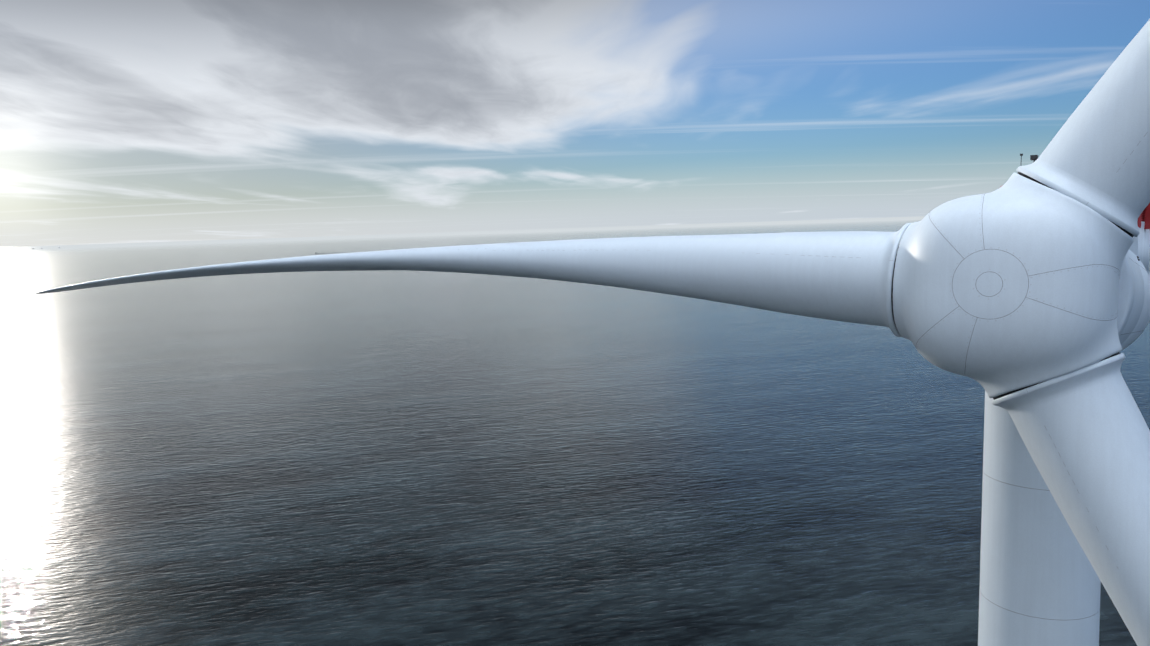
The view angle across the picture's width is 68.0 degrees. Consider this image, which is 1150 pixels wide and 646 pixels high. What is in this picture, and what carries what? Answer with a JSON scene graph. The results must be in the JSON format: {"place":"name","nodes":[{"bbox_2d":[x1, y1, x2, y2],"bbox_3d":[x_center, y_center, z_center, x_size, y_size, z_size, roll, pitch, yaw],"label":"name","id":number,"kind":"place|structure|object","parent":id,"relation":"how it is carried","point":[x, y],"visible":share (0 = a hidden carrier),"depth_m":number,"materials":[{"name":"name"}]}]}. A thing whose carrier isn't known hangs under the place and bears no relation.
{"place":"outdoors","nodes":[
{"label":"outdoors","id":0,"kind":"place"},
{"bbox_2d":[0,216,1149,645],"bbox_3d":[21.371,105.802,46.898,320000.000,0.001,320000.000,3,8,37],"label":"sea","id":1,"kind":"structure","parent":0,"point":[370,458],"depth_m":413.27,"materials":[{"name":"liquid"}]},
{"bbox_2d":[978,391,1100,645],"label":"tower","id":2,"kind":"structure","parent":1,"relation":"in","point":[1040,583],"depth_m":42.20,"materials":[{"name":"metal"}]},
{"bbox_2d":[1117,227,1149,349],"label":"nacelle","id":3,"kind":"object","parent":2,"relation":"on","point":[1133,317],"visible":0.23,"depth_m":39.00,"materials":[{"name":"paint"}]},
{"bbox_2d":[892,173,1134,398],"bbox_3d":[17.734,-1.465,34.692,8.223,9.170,7.565,3,2,37],"label":"hub","id":4,"kind":"object","parent":3,"relation":"attached to","point":[1036,228],"visible":0.96,"depth_m":31.72,"materials":[{"name":"paint"}]},
{"bbox_2d":[35,231,891,325],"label":"blade","id":5,"kind":"object","parent":4,"relation":"attached to","point":[736,269],"visible":1,"depth_m":42.09,"materials":[{"name":"paint"}]},
{"bbox_2d":[458,223,910,336],"bbox_3d":[4.335,-2.372,44.874,26.744,5.000,5.000,3,2,37],"label":"blade root collar","id":6,"kind":"object","parent":4,"relation":"attached to","point":[884,281],"visible":0.44,"depth_m":35.87,"materials":[{"name":"white metal"}]},
{"bbox_2d":[916,194,1119,375],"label":"panel seams","id":7,"kind":"object","parent":4,"relation":"attached to","point":[1004,288],"visible":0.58,"depth_m":31.85,"materials":[{"name":"metal"}]},
{"bbox_2d":[992,352,1124,567],"bbox_3d":[22.549,13.317,31.371,14.120,24.887,5.000,3,2,37],"label":"blade root collar","id":8,"kind":"object","parent":4,"relation":"attached to","point":[1037,394],"visible":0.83,"depth_m":31.93,"materials":[{"name":"white metal"}]},
{"bbox_2d":[1010,375,1149,645],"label":"blade","id":9,"kind":"object","parent":4,"relation":"attached to","point":[1100,435],"visible":0.94,"depth_m":31.41,"materials":[{"name":"paint"}]},
{"bbox_2d":[1016,132,1147,236],"bbox_3d":[24.768,-14.565,29.546,16.638,23.592,4.999,3,2,37],"label":"blade root collar","id":10,"kind":"object","parent":4,"relation":"attached to","point":[1119,214],"visible":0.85,"depth_m":31.50,"materials":[{"name":"white metal"}]},
{"bbox_2d":[1038,19,1149,213],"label":"blade","id":11,"kind":"object","parent":4,"relation":"attached to","point":[1100,134],"visible":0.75,"depth_m":31.10,"materials":[{"name":"paint"}]},
{"bbox_2d":[998,154,1149,274],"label":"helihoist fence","id":12,"kind":"object","parent":3,"relation":"on","point":[1143,250],"visible":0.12,"depth_m":46.66,"materials":[{"name":"red paint"}]},
{"bbox_2d":[0,0,1149,246],"label":"sky","id":13,"kind":"structure","parent":0,"point":[122,121],"materials":[{"name":"blue"}]}
]}

